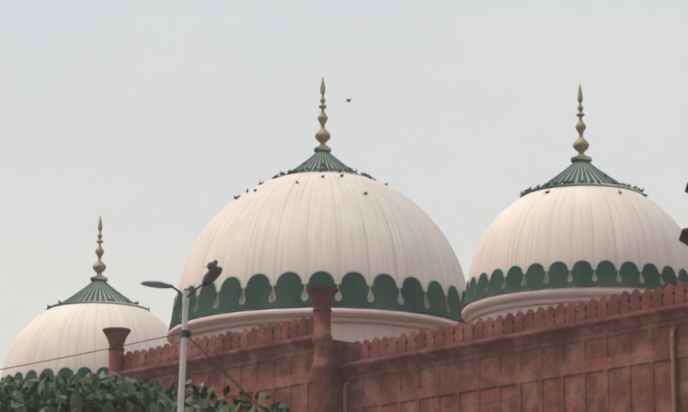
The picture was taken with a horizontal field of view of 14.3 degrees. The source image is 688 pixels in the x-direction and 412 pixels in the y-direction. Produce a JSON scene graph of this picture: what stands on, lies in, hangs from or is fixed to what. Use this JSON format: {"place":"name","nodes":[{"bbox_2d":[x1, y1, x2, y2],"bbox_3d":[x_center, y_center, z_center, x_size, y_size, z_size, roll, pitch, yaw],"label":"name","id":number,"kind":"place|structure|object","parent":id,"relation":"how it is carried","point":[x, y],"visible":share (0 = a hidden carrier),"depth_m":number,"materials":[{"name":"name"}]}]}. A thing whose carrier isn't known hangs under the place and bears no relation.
{"place":"outdoors","nodes":[
{"label":"outdoors","id":0,"kind":"place"},
{"bbox_2d":[167,307,457,344],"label":"dome drum","id":1,"kind":"object","parent":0,"point":[346,313],"visible":0.27,"depth_m":117.61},
{"bbox_2d":[174,172,465,326],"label":"dome","id":2,"kind":"structure","parent":1,"relation":"on","point":[265,206],"depth_m":119.47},
{"bbox_2d":[168,270,465,331],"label":"dome petals","id":3,"kind":"object","parent":2,"relation":"attached to","point":[289,297],"visible":0.46,"depth_m":117.91,"materials":[{"name":"green paint"}]},
{"bbox_2d":[274,147,367,178],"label":"dome cap","id":4,"kind":"object","parent":2,"relation":"on","point":[316,157],"visible":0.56,"depth_m":124.27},
{"bbox_2d":[315,77,329,146],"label":"finial","id":5,"kind":"object","parent":4,"relation":"on","point":[319,134],"visible":0.98,"depth_m":125.55,"materials":[{"name":"gold metal"}]},
{"bbox_2d":[47,98,647,309],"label":"birds","id":6,"kind":"object","parent":2,"relation":"on","point":[210,265],"visible":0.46,"depth_m":121.64},
{"bbox_2d":[0,0,687,411],"label":"sky","id":7,"kind":"structure","parent":0,"point":[149,118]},
{"label":"ground","id":8,"kind":"structure","parent":0,"visible":0},
{"bbox_2d":[103,327,130,380],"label":"pilaster","id":9,"kind":"object","parent":8,"relation":"on","point":[114,333],"visible":0.4,"depth_m":117.80,"materials":[{"name":"red stone"}]},
{"bbox_2d":[177,290,189,411],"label":"lamp pole","id":10,"kind":"object","parent":8,"relation":"on","point":[182,370],"visible":0.98,"depth_m":58.51,"materials":[{"name":"metal"}]},
{"bbox_2d":[0,333,265,411],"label":"cables","id":11,"kind":"object","parent":10,"relation":"attached to","point":[154,339],"visible":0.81,"depth_m":58.62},
{"bbox_2d":[141,281,172,288],"bbox_3d":[-4.007,1.692,59.115,0.260,0.170,0.701,32,-34,-67],"label":"lamp head","id":12,"kind":"object","parent":10,"relation":"attached to","point":[156,284],"visible":0.98,"depth_m":59.01},
{"bbox_2d":[180,289,191,337],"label":"lamp pole fittings","id":13,"kind":"object","parent":10,"relation":"attached to","point":[185,332],"visible":0.81,"depth_m":58.61,"materials":[{"name":"grey metal"}]},
{"bbox_2d":[187,285,201,297],"bbox_3d":[-3.157,1.804,58.495,0.048,0.227,0.857,8,-15,-31],"label":"lamp arm","id":14,"kind":"object","parent":10,"relation":"attached to","point":[193,291],"visible":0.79,"depth_m":58.52},
{"bbox_2d":[201,267,221,285],"bbox_3d":[-2.812,1.483,57.964,0.307,0.315,0.680,11,-17,-41],"label":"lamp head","id":15,"kind":"object","parent":10,"relation":"attached to","point":[211,275],"visible":1,"depth_m":57.88},
{"bbox_2d":[133,339,353,411],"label":"wall","id":16,"kind":"structure","parent":8,"relation":"on","point":[271,388],"depth_m":110.17,"materials":[{"name":"red stone"}]},
{"bbox_2d":[115,315,313,379],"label":"parapet wall","id":17,"kind":"structure","parent":16,"relation":"on","point":[236,354],"depth_m":112.67,"materials":[{"name":"stone"}]},
{"bbox_2d":[306,286,338,411],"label":"pilaster","id":18,"kind":"object","parent":8,"relation":"on","point":[322,359],"visible":1,"depth_m":107.85,"materials":[{"name":"red stone"}]},
{"bbox_2d":[342,317,687,411],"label":"wall","id":19,"kind":"structure","parent":8,"relation":"on","point":[525,393],"depth_m":100.14,"materials":[{"name":"red stone"}]},
{"bbox_2d":[343,326,676,411],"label":"drain pipes","id":20,"kind":"object","parent":19,"relation":"attached to","point":[673,372],"visible":0.96,"depth_m":95.65,"materials":[{"name":"paint"}]},
{"bbox_2d":[336,281,687,376],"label":"parapet wall","id":21,"kind":"structure","parent":19,"relation":"attached to","point":[594,315],"depth_m":101.55,"materials":[{"name":"stone"}]},
{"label":"prayer hall body","id":22,"kind":"object","parent":8,"relation":"on","visible":0},
{"bbox_2d":[461,286,654,323],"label":"dome drum","id":23,"kind":"object","parent":22,"relation":"on","point":[481,305],"visible":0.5,"depth_m":107.61,"materials":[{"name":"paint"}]},
{"bbox_2d":[467,185,687,304],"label":"dome","id":24,"kind":"structure","parent":23,"relation":"on","point":[569,232],"depth_m":108.75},
{"bbox_2d":[461,259,687,311],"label":"dome right petals","id":25,"kind":"object","parent":24,"relation":"attached to","point":[584,271],"visible":0.56,"depth_m":107.59,"materials":[{"name":"green paint"}]},
{"bbox_2d":[520,156,642,197],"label":"dome cap","id":26,"kind":"object","parent":24,"relation":"on","point":[577,172],"visible":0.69,"depth_m":111.71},
{"bbox_2d":[573,84,588,155],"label":"finial","id":27,"kind":"object","parent":26,"relation":"on","point":[580,129],"visible":0.98,"depth_m":113.24,"materials":[{"name":"gold metal"}]},
{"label":"dome drum","id":28,"kind":"object","parent":22,"relation":"on","visible":0},
{"bbox_2d":[0,303,170,382],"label":"dome","id":29,"kind":"structure","parent":28,"relation":"on","point":[31,337],"depth_m":132.55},
{"bbox_2d":[0,366,108,389],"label":"dome petals","id":30,"kind":"object","parent":29,"relation":"attached to","point":[62,372],"visible":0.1,"depth_m":131.10,"materials":[{"name":"green paint"}]},
{"bbox_2d":[47,276,149,311],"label":"dome cap","id":31,"kind":"object","parent":29,"relation":"on","point":[102,285],"visible":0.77,"depth_m":135.30,"materials":[{"name":"green paint"}]},
{"bbox_2d":[93,215,105,276],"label":"finial","id":32,"kind":"object","parent":31,"relation":"on","point":[98,251],"visible":0.98,"depth_m":136.87,"materials":[{"name":"gold metal"}]},
{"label":"tower shaft","id":33,"kind":"object","parent":8,"relation":"on","visible":0},
{"bbox_2d":[679,182,687,245],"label":"tower chhatri","id":34,"kind":"object","parent":33,"relation":"on","point":[684,233],"visible":1,"depth_m":94.98,"materials":[{"name":"stone"}]},
{"bbox_3d":[-5.295,10.664,62.940,3.845,9.627,4.913,11,-17,-41],"label":"tree trunk","id":35,"kind":"object","parent":8,"relation":"on","visible":0},
{"bbox_2d":[0,370,290,411],"bbox_3d":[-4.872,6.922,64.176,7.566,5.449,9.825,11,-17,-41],"label":"tree foliage","id":36,"kind":"object","parent":35,"relation":"attached to","point":[58,400],"visible":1,"depth_m":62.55,"materials":[{"name":"green plant"}]},
{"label":"tree trunk","id":37,"kind":"object","parent":8,"relation":"on","visible":0},
{"bbox_2d":[159,385,285,411],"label":"tree foliage","id":38,"kind":"object","parent":37,"relation":"attached to","point":[236,402],"visible":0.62,"depth_m":67.33,"materials":[{"name":"green plant"}]}
]}

